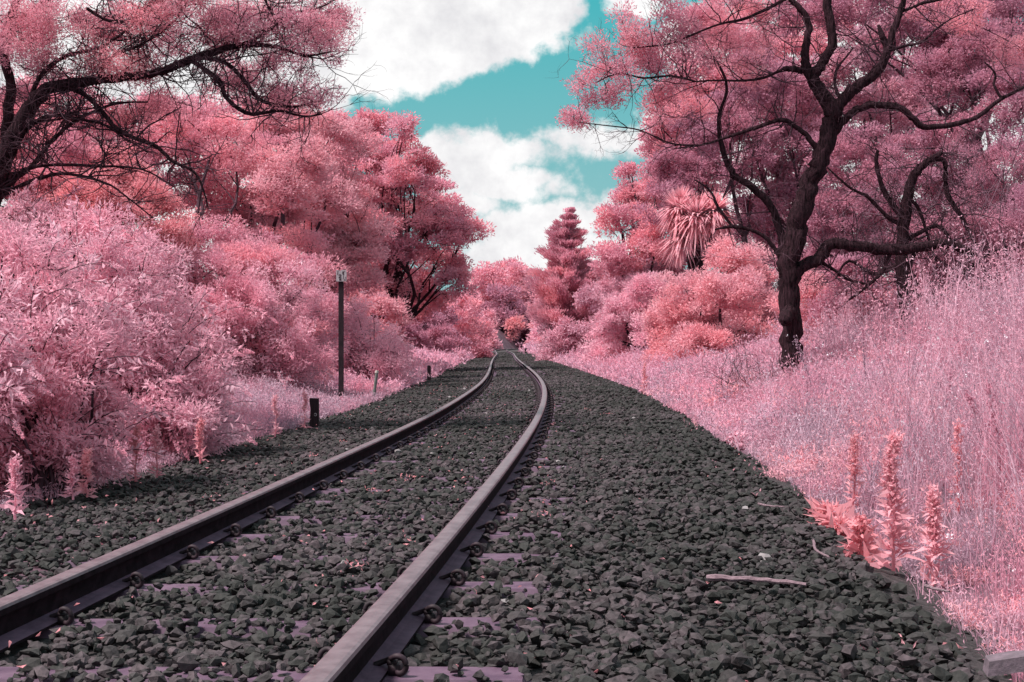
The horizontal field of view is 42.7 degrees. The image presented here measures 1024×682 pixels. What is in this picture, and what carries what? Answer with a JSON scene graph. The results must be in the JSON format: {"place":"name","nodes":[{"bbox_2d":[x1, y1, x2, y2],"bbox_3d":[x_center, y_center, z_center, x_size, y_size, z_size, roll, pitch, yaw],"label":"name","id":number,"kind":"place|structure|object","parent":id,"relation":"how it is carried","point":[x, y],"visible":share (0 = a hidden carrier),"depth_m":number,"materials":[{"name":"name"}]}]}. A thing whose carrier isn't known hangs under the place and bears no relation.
{"place":"outdoors","nodes":[
{"label":"outdoors","id":0,"kind":"place"},
{"bbox_2d":[0,285,1023,650],"bbox_3d":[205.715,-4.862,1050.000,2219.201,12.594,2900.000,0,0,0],"label":"ground","id":1,"kind":"structure","parent":0,"point":[512,345],"depth_m":6.03,"materials":[{"name":"soil"}]},
{"bbox_2d":[0,88,139,226],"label":"tree","id":2,"kind":"object","parent":1,"relation":"on","point":[45,186],"visible":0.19,"depth_m":21.13,"materials":[{"name":"pink plant"}]},
{"bbox_2d":[73,447,97,497],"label":"leafy weed","id":3,"kind":"object","parent":1,"relation":"on","point":[86,462],"visible":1,"depth_m":7.19,"materials":[{"name":"pink plant"}]},
{"bbox_2d":[0,215,188,503],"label":"flowering bush","id":4,"kind":"object","parent":1,"relation":"on","point":[52,414],"visible":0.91,"depth_m":7.56,"materials":[{"name":"pink plant"}]},
{"bbox_2d":[0,178,201,354],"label":"flowering bush","id":5,"kind":"object","parent":1,"relation":"on","point":[71,212],"visible":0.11,"depth_m":11.98,"materials":[{"name":"pink plant"}]},
{"bbox_2d":[38,144,205,256],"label":"tree","id":6,"kind":"object","parent":1,"relation":"on","point":[174,229],"visible":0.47,"depth_m":20.48,"materials":[{"name":"pink plant"}]},
{"bbox_2d":[127,419,143,481],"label":"leafy weed","id":7,"kind":"object","parent":1,"relation":"on","point":[136,433],"visible":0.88,"depth_m":8.00,"materials":[{"name":"pink plant"}]},
{"bbox_2d":[1,69,272,220],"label":"tree","id":8,"kind":"object","parent":1,"relation":"on","point":[211,106],"visible":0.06,"depth_m":35.24,"materials":[{"name":"pink plant"}]},
{"bbox_2d":[40,199,269,464],"bbox_3d":[-2.935,0.024,10.333,1.939,2.228,2.301,0,0,-18],"label":"flowering bush","id":9,"kind":"object","parent":1,"relation":"on","point":[180,384],"visible":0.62,"depth_m":9.93,"materials":[{"name":"pink plant"}]},
{"bbox_2d":[145,424,166,477],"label":"leafy weed","id":10,"kind":"object","parent":1,"relation":"on","point":[156,441],"visible":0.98,"depth_m":8.19,"materials":[{"name":"pink plant"}]},
{"bbox_2d":[0,0,391,254],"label":"wattle tree","id":11,"kind":"object","parent":1,"relation":"on","point":[23,121],"visible":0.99,"depth_m":12.48,"materials":[{"name":"pink plant"}]},
{"bbox_2d":[110,91,287,270],"bbox_3d":[-6.115,-2.380,26.209,3.644,5.324,2.861,0,0,44],"label":"tree","id":12,"kind":"object","parent":1,"relation":"on","point":[202,138],"visible":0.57,"depth_m":26.26,"materials":[{"name":"pink plant"}]},
{"bbox_2d":[191,415,208,462],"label":"leafy weed","id":13,"kind":"object","parent":1,"relation":"on","point":[200,438],"visible":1,"depth_m":9.19,"materials":[{"name":"pink plant"}]},
{"bbox_2d":[0,346,401,512],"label":"grass","id":14,"kind":"structure","parent":1,"relation":"on","point":[331,403],"depth_m":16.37,"materials":[{"name":"pink plant"}]},
{"bbox_2d":[134,208,334,279],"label":"tree","id":15,"kind":"object","parent":1,"relation":"on","point":[228,232],"visible":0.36,"depth_m":24.24,"materials":[{"name":"pink plant"}]},
{"bbox_2d":[145,230,351,384],"bbox_3d":[-5.107,-0.416,21.994,4.842,2.955,3.914,0,0,0],"label":"bush","id":16,"kind":"object","parent":1,"relation":"on","point":[234,253],"visible":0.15,"depth_m":21.28,"materials":[{"name":"pink plant"}]},
{"bbox_2d":[181,93,340,252],"bbox_3d":[-5.226,-2.387,27.076,3.159,5.883,5.016,0,0,-12],"label":"tree","id":17,"kind":"object","parent":1,"relation":"on","point":[280,191],"visible":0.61,"depth_m":25.87,"materials":[{"name":"pink plant"}]},
{"bbox_2d":[177,253,351,394],"bbox_3d":[-4.106,-0.085,21.194,2.850,2.654,3.403,0,0,0],"label":"flowering bush","id":18,"kind":"object","parent":1,"relation":"on","point":[252,293],"visible":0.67,"depth_m":20.38,"materials":[{"name":"pink plant"}]},
{"bbox_2d":[270,394,280,436],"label":"leafy weed","id":19,"kind":"object","parent":1,"relation":"on","point":[275,412],"visible":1,"depth_m":11.89,"materials":[{"name":"pink plant"}]},
{"bbox_2d":[309,398,319,426],"bbox_3d":[-2.050,0.747,13.598,0.098,0.310,0.075,0,0,0],"label":"marker peg","id":20,"kind":"object","parent":1,"relation":"on","point":[314,412],"visible":0.98,"depth_m":13.56,"materials":[{"name":"black paint"}]},
{"bbox_2d":[278,109,400,321],"bbox_3d":[-4.455,-2.337,31.826,3.133,6.628,3.682,0,0,24],"label":"tree","id":21,"kind":"object","parent":1,"relation":"on","point":[358,240],"visible":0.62,"depth_m":31.61,"materials":[{"name":"pink plant"}]},
{"bbox_2d":[336,270,346,397],"bbox_3d":[-2.596,-0.038,19.985,0.158,2.087,0.090,0,0,0],"label":"distance post","id":22,"kind":"object","parent":1,"relation":"on","point":[341,276],"visible":0.98,"depth_m":19.97,"materials":[{"name":"paint"}]},
{"bbox_2d":[288,280,414,355],"bbox_3d":[-4.691,-0.737,38.033,3.539,4.081,6.654,0,0,-23],"label":"bush","id":23,"kind":"object","parent":1,"relation":"on","point":[387,306],"visible":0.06,"depth_m":35.81,"materials":[{"name":"pink plant"}]},
{"bbox_2d":[314,288,438,387],"bbox_3d":[-3.279,0.143,27.404,3.384,2.511,3.611,0,0,0],"label":"flowering bush","id":24,"kind":"object","parent":1,"relation":"on","point":[383,351],"visible":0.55,"depth_m":26.65,"materials":[{"name":"pink plant"}]},
{"bbox_2d":[304,323,478,392],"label":"verge grass","id":25,"kind":"structure","parent":1,"relation":"on","point":[441,361],"depth_m":30.62,"materials":[{"name":"pink plant"}]},
{"bbox_2d":[312,106,496,334],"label":"wattle tree","id":26,"kind":"object","parent":1,"relation":"on","point":[449,221],"visible":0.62,"depth_m":40.69,"materials":[{"name":"pink plant"}]},
{"bbox_2d":[374,307,453,349],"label":"bush","id":27,"kind":"object","parent":1,"relation":"on","point":[415,332],"visible":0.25,"depth_m":58.78,"materials":[{"name":"pink plant"}]},
{"bbox_2d":[409,305,472,353],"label":"bush","id":28,"kind":"object","parent":1,"relation":"on","point":[443,339],"visible":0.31,"depth_m":59.35,"materials":[{"name":"pink plant"}]},
{"bbox_2d":[445,291,497,357],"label":"bush","id":29,"kind":"object","parent":1,"relation":"on","point":[471,325],"visible":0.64,"depth_m":74.18,"materials":[{"name":"pink plant"}]},
{"bbox_2d":[459,298,503,350],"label":"bush","id":30,"kind":"object","parent":1,"relation":"on","point":[491,315],"visible":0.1,"depth_m":168.81,"materials":[{"name":"pink plant"}]},
{"bbox_2d":[4,383,970,681],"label":"leaf litter","id":31,"kind":"object","parent":1,"relation":"on","point":[404,535],"visible":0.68,"depth_m":5.96,"materials":[{"name":"pink plant"}]},
{"bbox_2d":[463,260,523,324],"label":"tree","id":32,"kind":"object","parent":1,"relation":"on","point":[484,276],"visible":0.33,"depth_m":219.53,"materials":[{"name":"pink plant"}]},
{"bbox_2d":[481,282,529,342],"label":"tree","id":33,"kind":"object","parent":1,"relation":"on","point":[502,310],"visible":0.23,"depth_m":214.90,"materials":[{"name":"pink plant"}]},
{"bbox_2d":[0,350,1023,681],"bbox_3d":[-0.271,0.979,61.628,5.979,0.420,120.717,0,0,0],"label":"ballast stones","id":34,"kind":"object","parent":1,"relation":"on","point":[632,431],"visible":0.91,"depth_m":5.05,"materials":[{"name":"grey gravel"}]},
{"bbox_2d":[0,451,30,519],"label":"leafy weed","id":35,"kind":"object","parent":34,"relation":"on","point":[15,472],"visible":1,"depth_m":6.29,"materials":[{"name":"pink plant"}]},
{"bbox_2d":[57,451,83,499],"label":"leafy weed","id":36,"kind":"object","parent":34,"relation":"on","point":[74,466],"visible":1,"depth_m":7.10,"materials":[{"name":"pink plant"}]},
{"bbox_2d":[0,349,506,652],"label":"rail","id":37,"kind":"object","parent":34,"relation":"on","point":[26,612],"visible":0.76,"depth_m":5.09,"materials":[{"name":"grey metal"}]},
{"bbox_2d":[0,646,531,681],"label":"sleeper","id":38,"kind":"object","parent":34,"relation":"on","point":[401,671],"visible":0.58,"depth_m":3.34,"materials":[{"name":"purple wood"}]},
{"bbox_2d":[16,565,552,599],"bbox_3d":[-0.844,0.912,4.586,2.040,0.230,0.240,-1,0,5],"label":"sleeper","id":39,"kind":"object","parent":34,"relation":"on","point":[136,579],"visible":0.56,"depth_m":4.54,"materials":[{"name":"purple wood"}]},
{"bbox_2d":[31,600,545,637],"bbox_3d":[-0.892,0.913,4.003,2.040,0.230,0.240,-1,0,5],"label":"sleeper","id":40,"kind":"object","parent":34,"relation":"on","point":[64,615],"visible":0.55,"depth_m":3.95,"materials":[{"name":"purple wood"}]},
{"bbox_2d":[299,389,312,427],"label":"leafy weed","id":41,"kind":"object","parent":34,"relation":"on","point":[305,401],"visible":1,"depth_m":13.09,"materials":[{"name":"pink plant"}]},
{"bbox_2d":[65,539,558,568],"bbox_3d":[-0.795,0.910,5.185,2.040,0.229,0.240,-1,0,5],"label":"sleeper","id":42,"kind":"object","parent":34,"relation":"on","point":[193,556],"visible":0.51,"depth_m":5.15,"materials":[{"name":"purple wood"}]},
{"bbox_2d":[119,519,566,545],"bbox_3d":[-0.749,0.909,5.776,2.040,0.230,0.240,-1,0,4],"label":"sleeper","id":43,"kind":"object","parent":34,"relation":"on","point":[494,533],"visible":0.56,"depth_m":5.74,"materials":[{"name":"purple wood"}]},
{"bbox_2d":[179,502,564,525],"bbox_3d":[-0.704,0.908,6.378,2.040,0.230,0.240,-1,0,4],"label":"sleeper","id":44,"kind":"object","parent":34,"relation":"on","point":[271,515],"visible":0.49,"depth_m":6.34,"materials":[{"name":"purple wood"}]},
{"bbox_2d":[208,488,572,509],"bbox_3d":[-0.659,0.907,6.991,2.040,0.230,0.240,-1,0,4],"label":"sleeper","id":45,"kind":"object","parent":34,"relation":"on","point":[512,498],"visible":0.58,"depth_m":6.95,"materials":[{"name":"purple wood"}]},
{"bbox_2d":[244,476,577,495],"bbox_3d":[-0.618,0.907,7.582,2.040,0.230,0.240,-1,0,4],"label":"sleeper","id":46,"kind":"object","parent":34,"relation":"on","point":[323,488],"visible":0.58,"depth_m":7.55,"materials":[{"name":"purple wood"}]},
{"bbox_2d":[300,349,548,681],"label":"rail","id":47,"kind":"object","parent":34,"relation":"on","point":[387,624],"visible":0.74,"depth_m":4.12,"materials":[{"name":"grey metal"}]},
{"bbox_2d":[304,450,555,466],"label":"sleeper","id":48,"kind":"object","parent":34,"relation":"on","point":[375,461],"visible":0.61,"depth_m":9.37,"materials":[{"name":"purple wood"}]},
{"bbox_2d":[300,458,570,474],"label":"sleeper","id":49,"kind":"object","parent":34,"relation":"on","point":[359,466],"visible":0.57,"depth_m":8.75,"materials":[{"name":"purple wood"}]},
{"bbox_2d":[329,466,575,484],"bbox_3d":[-0.576,0.907,8.190,2.040,0.230,0.240,-1,0,4],"label":"sleeper","id":50,"kind":"object","parent":34,"relation":"on","point":[524,474],"visible":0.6,"depth_m":8.16,"materials":[{"name":"purple wood"}]},
{"bbox_2d":[380,444,577,458],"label":"sleeper","id":51,"kind":"object","parent":34,"relation":"on","point":[535,448],"visible":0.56,"depth_m":9.95,"materials":[{"name":"purple wood"}]},
{"bbox_2d":[720,427,752,448],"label":"leafy weed","id":52,"kind":"object","parent":34,"relation":"on","point":[736,433],"visible":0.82,"depth_m":11.27,"materials":[{"name":"pink plant"}]},
{"bbox_2d":[706,574,806,585],"bbox_3d":[0.790,0.775,4.237,0.332,0.026,0.040,0,0,27],"label":"stick","id":53,"kind":"object","parent":34,"relation":"on","point":[717,577],"visible":1,"depth_m":4.25,"materials":[{"name":"grey wood"}]},
{"bbox_2d":[804,502,857,536],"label":"leafy weed","id":54,"kind":"object","parent":34,"relation":"on","point":[830,519],"visible":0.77,"depth_m":5.90,"materials":[{"name":"pink plant"}]},
{"bbox_2d":[837,510,884,568],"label":"leafy weed","id":55,"kind":"object","parent":34,"relation":"on","point":[861,533],"visible":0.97,"depth_m":5.13,"materials":[{"name":"pink plant"}]},
{"bbox_2d":[864,424,923,570],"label":"leafy weed","id":56,"kind":"object","parent":34,"relation":"on","point":[890,489],"visible":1,"depth_m":4.99,"materials":[{"name":"pink plant"}]},
{"bbox_2d":[983,650,1023,676],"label":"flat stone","id":57,"kind":"object","parent":34,"relation":"on","point":[1007,662],"visible":1,"depth_m":3.12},
{"bbox_2d":[491,255,532,304],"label":"tree","id":58,"kind":"object","parent":1,"relation":"on","point":[516,273],"visible":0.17,"depth_m":222.46,"materials":[{"name":"pink plant"}]},
{"bbox_2d":[500,313,527,340],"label":"bush","id":59,"kind":"object","parent":1,"relation":"on","point":[510,324],"visible":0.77,"depth_m":211.48,"materials":[{"name":"pink plant"}]},
{"bbox_2d":[523,289,542,344],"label":"tree","id":60,"kind":"object","parent":1,"relation":"on","point":[530,324],"visible":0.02,"depth_m":146.00,"materials":[{"name":"pink plant"}]},
{"bbox_2d":[519,207,605,343],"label":"conifer","id":61,"kind":"object","parent":1,"relation":"on","point":[567,258],"visible":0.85,"depth_m":61.36,"materials":[{"name":"pink plant"}]},
{"bbox_2d":[531,256,631,360],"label":"bush","id":62,"kind":"object","parent":1,"relation":"on","point":[563,335],"visible":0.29,"depth_m":59.58,"materials":[{"name":"pink plant"}]},
{"bbox_2d":[577,269,689,362],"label":"bush","id":63,"kind":"object","parent":1,"relation":"on","point":[619,309],"visible":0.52,"depth_m":42.96,"materials":[{"name":"pink plant"}]},
{"bbox_2d":[584,160,683,282],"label":"tree","id":64,"kind":"object","parent":1,"relation":"on","point":[646,240],"visible":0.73,"depth_m":46.34,"materials":[{"name":"pink plant"}]},
{"bbox_2d":[588,254,689,350],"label":"bush","id":65,"kind":"object","parent":1,"relation":"on","point":[616,287],"visible":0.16,"depth_m":46.46,"materials":[{"name":"pink plant"}]},
{"bbox_2d":[630,80,729,276],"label":"tree","id":66,"kind":"object","parent":1,"relation":"on","point":[650,148],"visible":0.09,"depth_m":56.20,"materials":[{"name":"pink plant"}]},
{"bbox_2d":[633,125,740,275],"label":"tree","id":67,"kind":"object","parent":1,"relation":"on","point":[687,161],"visible":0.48,"depth_m":45.16,"materials":[{"name":"pink plant"}]},
{"bbox_2d":[655,184,739,297],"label":"cabbage tree","id":68,"kind":"object","parent":1,"relation":"on","point":[681,223],"visible":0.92,"depth_m":36.83,"materials":[{"name":"pink plant"}]},
{"bbox_2d":[632,233,781,367],"bbox_3d":[4.946,-0.759,31.335,3.993,3.867,4.829,0,0,0],"label":"bush","id":69,"kind":"object","parent":1,"relation":"on","point":[693,322],"visible":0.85,"depth_m":30.94,"materials":[{"name":"pink plant"}]},
{"bbox_2d":[638,13,780,303],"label":"tree","id":70,"kind":"object","parent":1,"relation":"on","point":[715,75],"visible":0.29,"depth_m":48.51,"materials":[{"name":"pink plant"}]},
{"bbox_2d":[665,88,797,246],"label":"tree","id":71,"kind":"object","parent":1,"relation":"on","point":[711,150],"visible":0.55,"depth_m":41.76,"materials":[{"name":"pink plant"}]},
{"bbox_2d":[691,323,781,393],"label":"bare shrub","id":72,"kind":"object","parent":1,"relation":"on","point":[747,364],"visible":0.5,"depth_m":16.52,"materials":[{"name":"pink plant"}]},
{"bbox_2d":[697,344,775,392],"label":"bare shrub","id":73,"kind":"object","parent":1,"relation":"on","point":[733,369],"visible":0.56,"depth_m":18.04,"materials":[{"name":"pink plant"}]},
{"bbox_2d":[634,74,903,299],"bbox_3d":[5.418,-2.643,26.099,2.661,5.826,5.571,0,0,-44],"label":"bare sapling","id":74,"kind":"object","parent":1,"relation":"on","point":[785,201],"visible":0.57,"depth_m":26.33,"materials":[{"name":"plant"}]},
{"bbox_2d":[518,302,1023,437],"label":"verge grass","id":75,"kind":"structure","parent":1,"relation":"on","point":[621,368],"depth_m":18.70,"materials":[{"name":"pink plant"}]},
{"bbox_2d":[683,0,877,180],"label":"tree","id":76,"kind":"object","parent":1,"relation":"on","point":[812,50],"visible":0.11,"depth_m":51.85,"materials":[{"name":"pink plant"}]},
{"bbox_2d":[717,46,854,304],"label":"tree","id":77,"kind":"object","parent":1,"relation":"on","point":[769,101],"visible":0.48,"depth_m":42.57,"materials":[{"name":"pink plant"}]},
{"bbox_2d":[552,0,1023,379],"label":"wattle tree","id":78,"kind":"object","parent":1,"relation":"on","point":[792,268],"visible":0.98,"depth_m":15.99,"materials":[{"name":"pink plant"}]},
{"bbox_2d":[728,98,888,325],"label":"tree","id":79,"kind":"object","parent":1,"relation":"on","point":[775,287],"visible":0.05,"depth_m":46.52,"materials":[{"name":"pink plant"}]},
{"bbox_2d":[620,197,1023,681],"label":"tall grass","id":80,"kind":"structure","parent":1,"relation":"on","point":[905,473],"depth_m":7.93,"materials":[{"name":"pink plant"}]},
{"bbox_2d":[763,268,895,345],"bbox_3d":[6.100,-0.319,22.803,3.500,2.019,3.605,0,0,27],"label":"bush","id":81,"kind":"object","parent":1,"relation":"on","point":[811,290],"visible":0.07,"depth_m":22.79,"materials":[{"name":"pink plant"}]},
{"bbox_2d":[804,486,855,520],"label":"leafy weed","id":82,"kind":"object","parent":1,"relation":"on","point":[817,506],"visible":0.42,"depth_m":6.28,"materials":[{"name":"pink plant"}]},
{"bbox_2d":[643,321,1023,681],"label":"underwood","id":83,"kind":"object","parent":1,"relation":"on","point":[796,467],"visible":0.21,"depth_m":8.50,"materials":[{"name":"pink plant"}]},
{"bbox_2d":[771,131,932,333],"bbox_3d":[6.179,-1.534,23.512,3.934,4.640,4.346,0,0,0],"label":"bare sapling","id":84,"kind":"object","parent":1,"relation":"on","point":[822,228],"visible":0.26,"depth_m":23.09,"materials":[{"name":"plant"}]},
{"bbox_2d":[843,430,866,514],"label":"leafy weed","id":85,"kind":"object","parent":1,"relation":"on","point":[853,470],"visible":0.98,"depth_m":6.79,"materials":[{"name":"pink plant"}]},
{"bbox_2d":[770,120,941,285],"bbox_3d":[9.532,-3.357,37.020,4.266,6.037,4.278,0,0,0],"label":"tree","id":86,"kind":"object","parent":1,"relation":"on","point":[849,145],"visible":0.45,"depth_m":37.00,"materials":[{"name":"pink plant"}]},
{"bbox_2d":[769,169,942,285],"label":"bare sapling","id":87,"kind":"object","parent":1,"relation":"on","point":[848,217],"visible":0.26,"depth_m":23.29,"materials":[{"name":"plant"}]},
{"bbox_2d":[797,6,937,231],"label":"tree","id":88,"kind":"object","parent":1,"relation":"on","point":[910,100],"visible":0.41,"depth_m":45.22,"materials":[{"name":"pink plant"}]},
{"bbox_2d":[740,279,1020,571],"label":"wildflowers","id":89,"kind":"object","parent":1,"relation":"on","point":[881,372],"visible":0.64,"depth_m":10.46,"materials":[{"name":"pink plant"}]},
{"bbox_2d":[762,0,1023,211],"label":"tree","id":90,"kind":"object","parent":1,"relation":"on","point":[849,7],"visible":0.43,"depth_m":42.59,"materials":[{"name":"pink plant"}]},
{"bbox_2d":[800,251,997,336],"bbox_3d":[7.184,-0.612,21.912,4.892,2.097,2.557,0,0,-35],"label":"bush","id":91,"kind":"object","parent":1,"relation":"on","point":[837,264],"visible":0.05,"depth_m":21.28,"materials":[{"name":"pink plant"}]},
{"bbox_2d":[792,58,1023,331],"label":"tree","id":92,"kind":"object","parent":1,"relation":"on","point":[907,201],"visible":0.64,"depth_m":18.47,"materials":[{"name":"pink plant"}]},
{"bbox_2d":[828,101,1018,252],"bbox_3d":[6.929,-1.924,21.085,2.163,3.897,3.715,0,0,-37],"label":"bare sapling","id":93,"kind":"object","parent":1,"relation":"on","point":[933,169],"visible":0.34,"depth_m":21.21,"materials":[{"name":"plant"}]},
{"bbox_2d":[913,479,959,590],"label":"leafy weed","id":94,"kind":"object","parent":1,"relation":"on","point":[933,532],"visible":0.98,"depth_m":4.89,"materials":[{"name":"pink plant"}]},
{"bbox_2d":[849,0,1023,251],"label":"tree","id":95,"kind":"object","parent":1,"relation":"on","point":[967,100],"visible":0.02,"depth_m":51.14,"materials":[{"name":"pink plant"}]},
{"bbox_2d":[868,107,1007,295],"bbox_3d":[12.198,-3.867,37.467,5.043,6.062,5.912,0,0,0],"label":"tree","id":96,"kind":"object","parent":1,"relation":"on","point":[928,137],"visible":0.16,"depth_m":37.89,"materials":[{"name":"pink plant"}]},
{"bbox_2d":[947,418,968,512],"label":"leafy weed","id":97,"kind":"object","parent":1,"relation":"on","point":[956,440],"visible":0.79,"depth_m":6.60,"materials":[{"name":"pink plant"}]},
{"bbox_2d":[898,0,1023,204],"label":"tree","id":98,"kind":"object","parent":1,"relation":"on","point":[970,53],"visible":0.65,"depth_m":39.04,"materials":[{"name":"pink plant"}]},
{"bbox_2d":[909,180,1023,315],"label":"bush","id":99,"kind":"object","parent":1,"relation":"on","point":[1010,218],"visible":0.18,"depth_m":19.16,"materials":[{"name":"pink plant"}]},
{"bbox_2d":[914,94,1023,251],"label":"bare sapling","id":100,"kind":"object","parent":1,"relation":"on","point":[987,160],"visible":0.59,"depth_m":19.74,"materials":[{"name":"black plant"}]},
{"bbox_2d":[920,62,1023,259],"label":"bare sapling","id":101,"kind":"object","parent":1,"relation":"on","point":[1003,174],"visible":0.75,"depth_m":19.00,"materials":[{"name":"plant"}]},
{"bbox_2d":[922,125,1023,260],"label":"tree","id":102,"kind":"object","parent":1,"relation":"on","point":[993,147],"visible":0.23,"depth_m":32.32,"materials":[{"name":"pink plant"}]},
{"bbox_2d":[924,117,1022,256],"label":"bare sapling","id":103,"kind":"object","parent":1,"relation":"on","point":[984,173],"visible":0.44,"depth_m":20.90,"materials":[{"name":"plant"}]},
{"bbox_2d":[984,378,1002,500],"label":"leafy weed","id":104,"kind":"object","parent":1,"relation":"on","point":[988,390],"visible":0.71,"depth_m":6.59,"materials":[{"name":"pink plant"}]},
{"bbox_2d":[0,0,1023,303],"label":"sky","id":105,"kind":"structure","parent":0,"point":[481,82],"materials":[{"name":"white"}]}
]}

